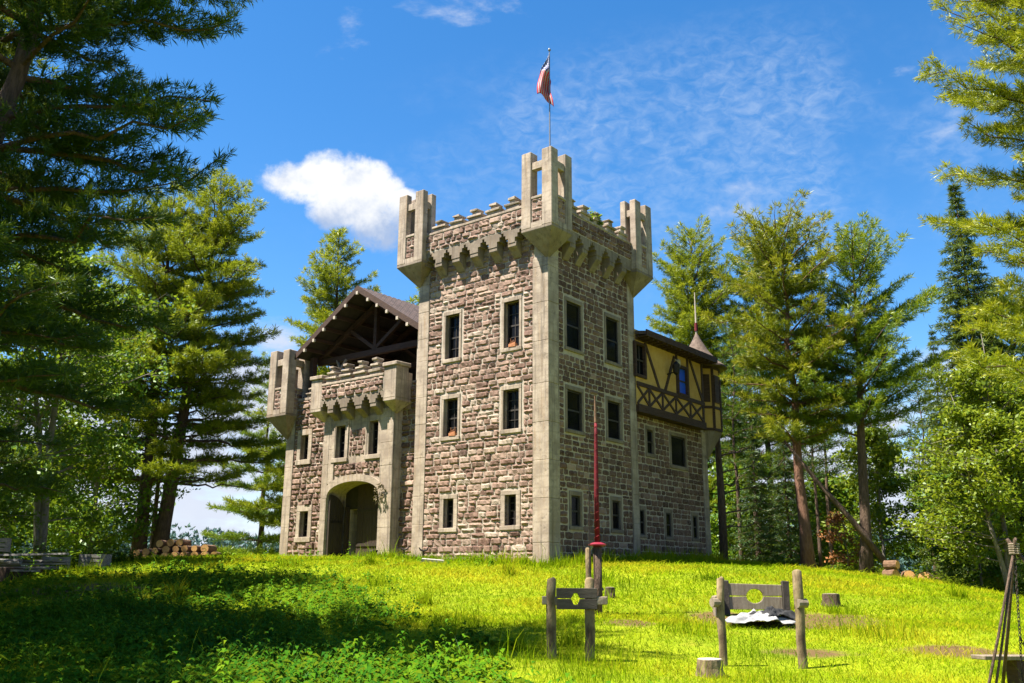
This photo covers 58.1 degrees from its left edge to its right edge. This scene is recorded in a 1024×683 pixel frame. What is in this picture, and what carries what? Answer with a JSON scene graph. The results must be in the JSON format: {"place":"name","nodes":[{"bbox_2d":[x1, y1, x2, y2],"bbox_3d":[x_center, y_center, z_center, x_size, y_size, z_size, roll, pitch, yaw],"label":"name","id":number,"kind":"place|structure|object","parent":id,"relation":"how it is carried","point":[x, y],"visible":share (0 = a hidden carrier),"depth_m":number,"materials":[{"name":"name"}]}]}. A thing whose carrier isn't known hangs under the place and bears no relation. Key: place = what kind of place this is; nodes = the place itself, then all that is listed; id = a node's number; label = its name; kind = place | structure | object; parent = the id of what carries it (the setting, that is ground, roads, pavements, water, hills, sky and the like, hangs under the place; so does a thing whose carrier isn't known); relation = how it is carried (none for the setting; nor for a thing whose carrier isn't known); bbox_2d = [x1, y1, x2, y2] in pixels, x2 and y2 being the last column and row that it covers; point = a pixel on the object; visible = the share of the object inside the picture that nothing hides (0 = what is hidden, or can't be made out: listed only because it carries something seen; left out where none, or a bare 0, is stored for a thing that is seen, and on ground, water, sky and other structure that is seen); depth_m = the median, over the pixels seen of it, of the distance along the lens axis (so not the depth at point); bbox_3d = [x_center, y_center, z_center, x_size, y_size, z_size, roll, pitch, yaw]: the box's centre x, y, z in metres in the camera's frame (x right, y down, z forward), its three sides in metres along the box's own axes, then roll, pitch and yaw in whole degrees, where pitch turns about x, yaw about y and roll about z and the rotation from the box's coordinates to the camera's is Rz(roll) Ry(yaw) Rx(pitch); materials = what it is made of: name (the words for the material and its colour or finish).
{"place":"outdoors","nodes":[
{"label":"outdoors","id":0,"kind":"place"},
{"bbox_2d":[0,539,1023,682],"bbox_3d":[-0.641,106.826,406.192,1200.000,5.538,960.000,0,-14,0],"label":"ground","id":1,"kind":"structure","parent":0,"point":[812,651],"depth_m":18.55,"materials":[{"name":"green plant"}]},
{"bbox_2d":[0,567,42,581],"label":"timber block","id":2,"kind":"object","parent":1,"relation":"on","point":[4,571],"depth_m":26.57,"materials":[{"name":"brown wood"}]},
{"bbox_2d":[11,567,51,569],"bbox_3d":[-15.114,6.678,27.192,2.872,0.075,0.248,2,-14,-4],"label":"board","id":3,"kind":"object","parent":2,"relation":"on","point":[45,568],"visible":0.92,"depth_m":27.16,"materials":[{"name":"grey wood"}]},
{"bbox_2d":[0,563,68,565],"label":"board","id":4,"kind":"object","parent":3,"relation":"on","point":[35,564],"visible":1,"depth_m":27.30,"materials":[{"name":"grey wood"}]},
{"bbox_2d":[10,559,22,561],"bbox_3d":[-15.945,6.499,27.236,2.883,0.073,0.254,-1,-18,1],"label":"board","id":5,"kind":"object","parent":4,"relation":"on","point":[16,560],"visible":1,"depth_m":27.13,"materials":[{"name":"grey wood"}]},
{"bbox_2d":[0,553,68,555],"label":"board","id":6,"kind":"object","parent":5,"relation":"on","point":[35,554],"visible":1,"depth_m":27.25,"materials":[{"name":"grey wood"}]},
{"bbox_2d":[0,538,11,551],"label":"crate","id":7,"kind":"object","parent":6,"relation":"on","point":[7,544],"visible":1,"depth_m":27.30,"materials":[{"name":"grey wood"}]},
{"bbox_2d":[22,560,67,562],"bbox_3d":[-15.196,6.608,27.645,3.769,0.069,0.250,-1,-18,4],"label":"board","id":8,"kind":"object","parent":4,"relation":"on","point":[54,561],"visible":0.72,"depth_m":27.46,"materials":[{"name":"grey wood"}]},
{"bbox_2d":[0,19,48,356],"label":"pine tree","id":9,"kind":"object","parent":1,"relation":"on","point":[7,341],"visible":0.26,"depth_m":21.83,"materials":[{"name":"green plant"}]},
{"bbox_2d":[0,435,65,558],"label":"broadleaf tree","id":10,"kind":"object","parent":1,"relation":"on","point":[9,502],"visible":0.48,"depth_m":29.38,"materials":[{"name":"green plant"}]},
{"bbox_2d":[7,534,77,565],"bbox_3d":[-15.620,7.048,30.695,2.774,1.215,2.248,0,-14,0],"label":"shrub","id":11,"kind":"object","parent":1,"relation":"on","point":[38,550],"visible":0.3,"depth_m":30.66,"materials":[{"name":"green plant"}]},
{"bbox_2d":[0,2,90,495],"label":"pine tree","id":12,"kind":"object","parent":1,"relation":"on","point":[9,431],"visible":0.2,"depth_m":25.92,"materials":[{"name":"green plant"}]},
{"bbox_2d":[41,556,70,568],"bbox_3d":[-14.543,7.064,29.344,0.820,0.400,0.584,8,-16,-28],"label":"crate","id":13,"kind":"object","parent":1,"relation":"on","point":[56,558],"visible":0.4,"depth_m":29.14,"materials":[{"name":"grey wood"}]},
{"bbox_2d":[0,230,167,558],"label":"broadleaf tree","id":14,"kind":"object","parent":1,"relation":"on","point":[13,531],"visible":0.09,"depth_m":37.62,"materials":[{"name":"green plant"}]},
{"bbox_2d":[78,554,111,566],"bbox_3d":[-13.643,7.169,30.145,0.820,0.400,0.584,-3,-15,11],"label":"crate","id":15,"kind":"object","parent":1,"relation":"on","point":[106,558],"visible":0.74,"depth_m":29.92,"materials":[{"name":"grey wood"}]},
{"bbox_2d":[17,450,175,561],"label":"woodland tree","id":16,"kind":"object","parent":1,"relation":"on","point":[71,544],"visible":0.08,"depth_m":50.77,"materials":[{"name":"green plant"}]},
{"bbox_2d":[0,242,203,565],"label":"broadleaf tree","id":17,"kind":"object","parent":1,"relation":"on","point":[42,497],"visible":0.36,"depth_m":33.06,"materials":[{"name":"green plant"}]},
{"bbox_2d":[71,538,144,562],"bbox_3d":[-13.939,7.244,31.770,2.555,0.925,2.020,0,-14,0],"label":"shrub","id":18,"kind":"object","parent":1,"relation":"on","point":[114,556],"visible":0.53,"depth_m":31.50,"materials":[{"name":"green plant"}]},
{"bbox_2d":[2,334,221,553],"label":"broadleaf tree","id":19,"kind":"object","parent":1,"relation":"on","point":[131,526],"visible":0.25,"depth_m":45.17,"materials":[{"name":"green plant"}]},
{"bbox_2d":[0,0,262,418],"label":"pine tree","id":20,"kind":"object","parent":1,"relation":"on","point":[92,23],"visible":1,"depth_m":17.06,"materials":[{"name":"green plant"}]},
{"bbox_2d":[135,319,198,547],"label":"woodland pine","id":21,"kind":"object","parent":1,"relation":"on","point":[156,498],"visible":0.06,"depth_m":49.49,"materials":[{"name":"green plant"}]},
{"bbox_2d":[54,166,286,556],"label":"pine tree","id":22,"kind":"object","parent":1,"relation":"on","point":[212,239],"visible":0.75,"depth_m":47.46,"materials":[{"name":"green plant"}]},
{"bbox_2d":[170,551,180,556],"bbox_3d":[-14.632,9.436,40.418,0.395,0.404,1.106,0,-14,0],"label":"log","id":23,"kind":"object","parent":1,"relation":"on","point":[174,553],"visible":0.28,"depth_m":39.92,"materials":[{"name":"brown wood"}]},
{"bbox_2d":[172,546,181,551],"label":"log","id":24,"kind":"object","parent":23,"relation":"on","point":[176,548],"visible":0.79,"depth_m":40.19,"materials":[{"name":"brown wood"}]},
{"bbox_2d":[176,539,190,545],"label":"log","id":25,"kind":"object","parent":24,"relation":"on","point":[181,542],"visible":0.92,"depth_m":40.31,"materials":[{"name":"brown wood"}]},
{"bbox_2d":[200,351,284,555],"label":"pine tree","id":26,"kind":"object","parent":1,"relation":"on","point":[262,537],"visible":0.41,"depth_m":58.62,"materials":[{"name":"green plant"}]},
{"bbox_2d":[223,226,381,528],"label":"pine tree","id":27,"kind":"object","parent":1,"relation":"on","point":[330,273],"visible":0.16,"depth_m":57.39,"materials":[{"name":"green plant"}]},
{"bbox_2d":[0,542,660,682],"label":"weeds","id":28,"kind":"object","parent":1,"relation":"on","point":[370,669],"visible":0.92,"depth_m":16.05,"materials":[{"name":"green plant"}]},
{"bbox_2d":[0,557,684,682],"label":"tall grass","id":29,"kind":"structure","parent":1,"relation":"on","point":[254,622],"depth_m":18.51,"materials":[{"name":"green plant"}]},
{"bbox_2d":[266,146,726,562],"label":"castle","id":30,"kind":"structure","parent":1,"relation":"on","point":[552,280],"depth_m":36.24,"materials":[{"name":"stone"}]},
{"bbox_2d":[294,505,312,541],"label":"window","id":31,"kind":"structure","parent":30,"relation":"in","point":[306,537],"depth_m":40.18,"materials":[{"name":"stone"}]},
{"bbox_2d":[295,428,312,465],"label":"window","id":32,"kind":"structure","parent":30,"relation":"in","point":[308,439],"depth_m":41.15,"materials":[{"name":"stone"}]},
{"bbox_2d":[331,419,349,462],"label":"window","id":33,"kind":"structure","parent":30,"relation":"in","point":[344,437],"depth_m":39.01,"materials":[{"name":"stone"}]},
{"bbox_2d":[355,483,378,555],"bbox_3d":[-5.631,7.592,38.017,2.252,3.560,0.110,-11,-18,37],"label":"inner door","id":34,"kind":"structure","parent":30,"relation":"in","point":[367,511],"depth_m":38.39,"materials":[{"name":"brown wood"}]},
{"bbox_2d":[364,414,381,459],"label":"window","id":35,"kind":"structure","parent":30,"relation":"in","point":[377,425],"depth_m":37.88,"materials":[{"name":"stone"}]},
{"bbox_2d":[373,483,386,503],"bbox_3d":[-5.288,6.041,36.622,0.678,0.874,0.220,-11,-18,37],"label":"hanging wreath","id":36,"kind":"object","parent":30,"relation":"hanging from","point":[381,496],"visible":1,"depth_m":36.59,"materials":[{"name":"plant"}]},
{"bbox_2d":[438,494,457,532],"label":"window","id":37,"kind":"structure","parent":30,"relation":"in","point":[452,503],"depth_m":34.49,"materials":[{"name":"stone"}]},
{"bbox_2d":[440,393,460,440],"bbox_3d":[-2.290,2.926,35.365,1.000,1.777,0.330,-11,-18,37],"label":"window","id":38,"kind":"structure","parent":30,"relation":"in","point":[453,412],"depth_m":35.48,"materials":[{"name":"stone"}]},
{"bbox_2d":[441,309,461,363],"bbox_3d":[-2.271,-0.180,36.167,1.000,2.095,0.330,-11,-18,37],"label":"window","id":39,"kind":"structure","parent":30,"relation":"in","point":[455,328],"depth_m":36.27,"materials":[{"name":"stone"}]},
{"bbox_2d":[499,490,520,529],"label":"window","id":40,"kind":"structure","parent":30,"relation":"in","point":[515,495],"depth_m":32.70,"materials":[{"name":"stone"}]},
{"bbox_2d":[499,384,521,433],"bbox_3d":[0.033,2.475,33.567,1.000,1.777,0.330,-11,-18,37],"label":"window","id":41,"kind":"structure","parent":30,"relation":"in","point":[514,398],"depth_m":33.67,"materials":[{"name":"stone"}]},
{"bbox_2d":[500,295,521,352],"bbox_3d":[0.052,-0.631,34.369,1.000,2.095,0.330,-11,-18,37],"label":"window","id":42,"kind":"structure","parent":30,"relation":"in","point":[514,309],"depth_m":34.47,"materials":[{"name":"stone"}]},
{"bbox_2d":[548,48,550,145],"bbox_3d":[1.420,-9.167,34.766,0.180,4.270,0.171,0,-14,0],"label":"flagpole","id":43,"kind":"object","parent":30,"relation":"on","point":[549,49],"visible":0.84,"depth_m":34.67,"materials":[{"name":"grey metal"}]},
{"bbox_2d":[537,55,553,106],"bbox_3d":[1.256,-9.900,34.925,0.633,2.332,0.363,0,-14,0],"label":"flag","id":44,"kind":"object","parent":43,"relation":"attached to","point":[543,85],"visible":1,"depth_m":34.88,"materials":[{"name":"fabric"}]},
{"bbox_2d":[564,296,583,355],"bbox_3d":[2.289,-0.589,34.518,0.180,2.075,1.220,-11,-18,37],"label":"window","id":45,"kind":"structure","parent":30,"relation":"in","point":[572,328],"depth_m":34.61,"materials":[{"name":"concrete"}]},
{"bbox_2d":[565,384,585,435],"bbox_3d":[2.271,2.517,33.716,0.180,1.757,1.220,-11,-18,37],"label":"window","id":46,"kind":"structure","parent":30,"relation":"in","point":[573,416],"depth_m":33.80,"materials":[{"name":"stone"}]},
{"bbox_2d":[569,490,583,530],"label":"window","id":47,"kind":"structure","parent":30,"relation":"in","point":[574,512],"depth_m":32.88,"materials":[{"name":"stone"}]},
{"bbox_2d":[604,312,622,367],"bbox_3d":[3.968,-0.054,36.551,0.180,2.075,1.220,-11,-18,37],"label":"window","id":48,"kind":"structure","parent":30,"relation":"in","point":[611,345],"depth_m":36.65,"materials":[{"name":"concrete"}]},
{"bbox_2d":[605,396,623,443],"bbox_3d":[3.950,3.052,35.749,0.180,1.757,1.220,-11,-18,37],"label":"window","id":49,"kind":"structure","parent":30,"relation":"in","point":[613,423],"depth_m":35.83,"materials":[{"name":"stone"}]},
{"bbox_2d":[610,496,623,533],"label":"window","id":50,"kind":"structure","parent":30,"relation":"in","point":[614,501],"depth_m":34.92,"materials":[{"name":"concrete"}]},
{"bbox_2d":[639,505,647,537],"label":"window","id":51,"kind":"structure","parent":30,"relation":"in","point":[643,527],"depth_m":36.75,"materials":[{"name":"stone"}]},
{"bbox_2d":[645,425,656,457],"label":"window","id":52,"kind":"structure","parent":30,"relation":"in","point":[648,433],"depth_m":38.21,"materials":[{"name":"stone"}]},
{"bbox_2d":[664,509,674,539],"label":"window","id":53,"kind":"structure","parent":30,"relation":"in","point":[668,516],"depth_m":38.33,"materials":[{"name":"stone"}]},
{"bbox_2d":[667,361,679,374],"bbox_3d":[6.868,1.154,39.273,0.604,0.600,0.325,-5,-16,21],"label":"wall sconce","id":54,"kind":"object","parent":30,"relation":"attached to","point":[676,367],"depth_m":39.11,"materials":[{"name":"black metal"}]},
{"bbox_2d":[669,431,688,470],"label":"window","id":55,"kind":"structure","parent":30,"relation":"in","point":[678,458],"depth_m":40.01,"materials":[{"name":"stone"}]},
{"bbox_2d":[691,512,699,541],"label":"window","id":56,"kind":"structure","parent":30,"relation":"in","point":[694,515],"depth_m":40.08,"materials":[{"name":"stone"}]},
{"bbox_2d":[4,503,1016,583],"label":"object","id":57,"kind":"object","parent":1,"relation":"on","point":[234,544],"depth_m":152.68,"materials":[{"name":"brown wood"}]},
{"bbox_2d":[542,577,607,660],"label":"stocks","id":58,"kind":"object","parent":1,"relation":"on","point":[590,601],"visible":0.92,"depth_m":15.29,"materials":[{"name":"grey wood"}]},
{"bbox_2d":[585,485,603,611],"bbox_3d":[1.885,4.920,21.266,0.416,3.153,0.233,5,-15,-18],"label":"lance stand","id":59,"kind":"object","parent":1,"relation":"on","point":[588,560],"visible":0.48,"depth_m":21.17,"materials":[{"name":"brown wood"}]},
{"bbox_2d":[588,396,605,614],"bbox_3d":[1.977,3.796,21.517,0.420,5.150,0.420,0,-14,0],"label":"lance","id":60,"kind":"object","parent":59,"relation":"attached to","point":[597,544],"visible":0.98,"depth_m":21.31,"materials":[{"name":"red wood"}]},
{"bbox_2d":[604,587,614,598],"bbox_3d":[2.504,6.512,23.625,0.314,0.420,0.317,5,-15,-18],"label":"tree stump","id":61,"kind":"object","parent":1,"relation":"on","point":[612,589],"visible":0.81,"depth_m":23.54,"materials":[{"name":"grey wood"}]},
{"bbox_2d":[643,214,771,518],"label":"pine tree","id":62,"kind":"object","parent":1,"relation":"on","point":[681,314],"visible":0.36,"depth_m":61.62,"materials":[{"name":"green plant"}]},
{"bbox_2d":[695,658,725,677],"bbox_3d":[2.960,4.926,13.699,0.485,0.410,0.501,0,-14,0],"label":"tree stump","id":63,"kind":"object","parent":1,"relation":"on","point":[714,664],"visible":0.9,"depth_m":13.57,"materials":[{"name":"beige wood"}]},
{"bbox_2d":[708,322,774,560],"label":"woodland pine","id":64,"kind":"object","parent":1,"relation":"on","point":[733,432],"visible":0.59,"depth_m":50.35,"materials":[{"name":"green plant"}]},
{"bbox_2d":[708,453,781,560],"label":"woodland tree","id":65,"kind":"object","parent":1,"relation":"on","point":[730,480],"visible":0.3,"depth_m":53.97,"materials":[{"name":"green plant"}]},
{"bbox_2d":[720,343,776,554],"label":"woodland pine","id":66,"kind":"object","parent":1,"relation":"on","point":[744,436],"visible":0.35,"depth_m":52.07,"materials":[{"name":"green plant"}]},
{"bbox_2d":[715,438,784,560],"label":"dead pine","id":67,"kind":"object","parent":1,"relation":"on","point":[723,527],"visible":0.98,"depth_m":42.70,"materials":[{"name":"brown wood"}]},
{"bbox_2d":[712,580,790,616],"bbox_3d":[5.489,5.995,21.133,1.753,0.997,0.528,-1,-15,4],"label":"pillory","id":68,"kind":"object","parent":1,"relation":"on","point":[741,602],"visible":0.76,"depth_m":21.15,"materials":[{"name":"grey wood"}]},
{"bbox_2d":[709,569,808,668],"bbox_3d":[4.005,4.593,14.861,1.576,1.783,0.212,-1,-15,6],"label":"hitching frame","id":69,"kind":"object","parent":1,"relation":"on","point":[801,603],"visible":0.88,"depth_m":14.85,"materials":[{"name":"brown wood"}]},
{"bbox_2d":[725,609,795,623],"bbox_3d":[5.306,5.925,19.892,1.566,0.293,1.417,0,-14,0],"label":"tarp","id":70,"kind":"object","parent":1,"relation":"on","point":[743,617],"visible":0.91,"depth_m":19.47,"materials":[{"name":"white fabric"}]},
{"bbox_2d":[749,606,794,618],"bbox_3d":[5.622,5.816,19.790,1.021,0.265,0.817,0,-14,0],"label":"tarp","id":71,"kind":"object","parent":70,"relation":"on","point":[772,611],"visible":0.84,"depth_m":19.60,"materials":[{"name":"grey fabric"}]},
{"bbox_2d":[728,421,796,561],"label":"spruce tree","id":72,"kind":"object","parent":1,"relation":"on","point":[764,532],"visible":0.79,"depth_m":45.17,"materials":[{"name":"green plant"}]},
{"bbox_2d":[709,230,835,552],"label":"pine tree","id":73,"kind":"object","parent":1,"relation":"on","point":[745,253],"visible":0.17,"depth_m":59.01,"materials":[{"name":"green plant"}]},
{"bbox_2d":[751,554,797,565],"bbox_3d":[10.738,8.962,37.638,1.918,0.615,1.611,0,-14,0],"label":"shrub","id":74,"kind":"object","parent":1,"relation":"on","point":[782,560],"visible":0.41,"depth_m":37.48,"materials":[{"name":"green plant"}]},
{"bbox_2d":[698,188,876,568],"bbox_3d":[11.847,1.595,39.224,7.499,16.374,6.844,0,-14,0],"label":"pine tree","id":75,"kind":"object","parent":1,"relation":"on","point":[773,254],"visible":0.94,"depth_m":38.67,"materials":[{"name":"green plant"}]},
{"bbox_2d":[748,421,830,566],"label":"spruce tree","id":76,"kind":"object","parent":1,"relation":"on","point":[789,535],"visible":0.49,"depth_m":47.27,"materials":[{"name":"green plant"}]},
{"bbox_2d":[782,354,847,567],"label":"woodland pine","id":77,"kind":"object","parent":1,"relation":"on","point":[819,464],"visible":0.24,"depth_m":46.60,"materials":[{"name":"green plant"}]},
{"bbox_2d":[785,351,854,567],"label":"woodland pine","id":78,"kind":"object","parent":1,"relation":"on","point":[827,466],"visible":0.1,"depth_m":49.55,"materials":[{"name":"green plant"}]},
{"bbox_2d":[821,593,841,606],"bbox_3d":[8.012,6.551,23.100,0.554,0.450,0.537,0,-14,0],"label":"tree stump","id":79,"kind":"object","parent":1,"relation":"on","point":[835,597],"visible":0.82,"depth_m":22.95,"materials":[{"name":"grey wood"}]},
{"bbox_2d":[770,468,898,571],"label":"woodland tree","id":80,"kind":"object","parent":1,"relation":"on","point":[843,497],"visible":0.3,"depth_m":52.77,"materials":[{"name":"green plant"}]},
{"bbox_2d":[783,440,886,563],"bbox_3d":[13.038,6.674,36.367,4.128,5.698,0.244,-2,-15,10],"label":"fallen tree","id":81,"kind":"object","parent":1,"relation":"on","point":[859,529],"visible":0.84,"depth_m":36.28,"materials":[{"name":"brown wood"}]},
{"bbox_2d":[779,477,894,566],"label":"woodland tree","id":82,"kind":"object","parent":1,"relation":"on","point":[833,508],"visible":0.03,"depth_m":59.31,"materials":[{"name":"green plant"}]},
{"bbox_2d":[821,563,852,570],"bbox_3d":[12.814,9.042,36.529,1.584,0.490,1.337,0,-14,0],"label":"shrub","id":83,"kind":"object","parent":1,"relation":"on","point":[842,568],"visible":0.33,"depth_m":36.31,"materials":[{"name":"green plant"}]},
{"bbox_2d":[816,503,859,567],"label":"broadleaf tree","id":84,"kind":"object","parent":1,"relation":"on","point":[836,519],"visible":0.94,"depth_m":40.13,"materials":[{"name":"brown plant"}]},
{"bbox_2d":[771,209,955,572],"bbox_3d":[14.534,1.972,37.715,7.456,15.500,5.872,0,-14,0],"label":"pine tree","id":85,"kind":"object","parent":1,"relation":"on","point":[877,331],"visible":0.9,"depth_m":37.43,"materials":[{"name":"green plant"}]},
{"bbox_2d":[834,346,919,566],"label":"woodland pine","id":86,"kind":"object","parent":1,"relation":"on","point":[905,433],"visible":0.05,"depth_m":52.04,"materials":[{"name":"green plant"}]},
{"bbox_2d":[821,420,940,571],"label":"broadleaf tree","id":87,"kind":"object","parent":1,"relation":"on","point":[877,439],"visible":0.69,"depth_m":41.55,"materials":[{"name":"green plant"}]},
{"bbox_2d":[882,569,899,576],"bbox_3d":[14.289,8.794,34.748,0.404,0.404,0.506,7,-16,-24],"label":"log","id":88,"kind":"object","parent":1,"relation":"on","point":[888,572],"visible":0.63,"depth_m":34.60,"materials":[{"name":"brown wood"}]},
{"bbox_2d":[883,560,899,568],"bbox_3d":[14.340,8.441,34.805,0.337,0.344,0.506,12,-19,-38],"label":"log","id":89,"kind":"object","parent":88,"relation":"on","point":[891,564],"visible":1,"depth_m":34.69,"materials":[{"name":"brown wood"}]},
{"bbox_2d":[892,363,944,570],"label":"woodland pine","id":90,"kind":"object","parent":1,"relation":"on","point":[915,436],"visible":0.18,"depth_m":58.45,"materials":[{"name":"green plant"}]},
{"bbox_2d":[913,325,954,571],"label":"spruce tree","id":91,"kind":"object","parent":1,"relation":"on","point":[932,333],"visible":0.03,"depth_m":65.58,"materials":[{"name":"green plant"}]},
{"bbox_2d":[923,571,967,585],"bbox_3d":[15.867,8.811,34.108,2.043,0.611,1.582,0,-14,0],"label":"shrub","id":92,"kind":"object","parent":1,"relation":"on","point":[957,580],"visible":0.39,"depth_m":33.95,"materials":[{"name":"green plant"}]},
{"bbox_2d":[884,336,1023,594],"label":"broadleaf tree","id":93,"kind":"object","parent":1,"relation":"on","point":[997,428],"visible":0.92,"depth_m":33.02,"materials":[{"name":"green plant"}]},
{"bbox_2d":[884,462,1023,593],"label":"woodland tree","id":94,"kind":"object","parent":1,"relation":"on","point":[912,556],"visible":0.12,"depth_m":48.90,"materials":[{"name":"green plant"}]},
{"bbox_2d":[902,176,1023,589],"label":"spruce tree","id":95,"kind":"object","parent":1,"relation":"on","point":[958,295],"visible":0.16,"depth_m":46.47,"materials":[{"name":"green plant"}]},
{"bbox_2d":[913,0,1023,391],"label":"pine tree","id":96,"kind":"object","parent":1,"relation":"on","point":[1010,35],"visible":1,"depth_m":24.89,"materials":[{"name":"green plant"}]},
{"bbox_2d":[921,480,1023,587],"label":"woodland tree","id":97,"kind":"object","parent":1,"relation":"on","point":[993,571],"visible":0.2,"depth_m":38.87,"materials":[{"name":"green plant"}]},
{"bbox_2d":[940,272,1023,486],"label":"pine tree","id":98,"kind":"object","parent":1,"relation":"on","point":[1001,293],"visible":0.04,"depth_m":48.33,"materials":[{"name":"green plant"}]},
{"bbox_2d":[966,579,1019,593],"bbox_3d":[17.204,8.842,33.118,2.126,0.607,1.716,0,-14,0],"label":"shrub","id":99,"kind":"object","parent":1,"relation":"on","point":[991,586],"visible":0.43,"depth_m":32.92,"materials":[{"name":"green plant"}]},
{"bbox_2d":[971,654,1023,682],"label":"bench","id":100,"kind":"object","parent":1,"relation":"on","point":[1013,673],"visible":0.84,"depth_m":12.12,"materials":[{"name":"brown wood"}]},
{"bbox_2d":[987,538,1023,682],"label":"fire tripod","id":101,"kind":"object","parent":1,"relation":"on","point":[1014,550],"visible":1,"depth_m":10.32,"materials":[{"name":"brown wood"}]},
{"bbox_2d":[0,0,1023,546],"label":"sky","id":102,"kind":"structure","parent":0,"point":[335,112],"materials":[{"name":"blue"}]},
{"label":"log","id":103,"kind":"object","parent":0,"visible":0},
{"bbox_2d":[201,544,216,551],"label":"log","id":104,"kind":"object","parent":103,"relation":"on","point":[210,548],"visible":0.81,"depth_m":40.30,"materials":[{"name":"brown wood"}]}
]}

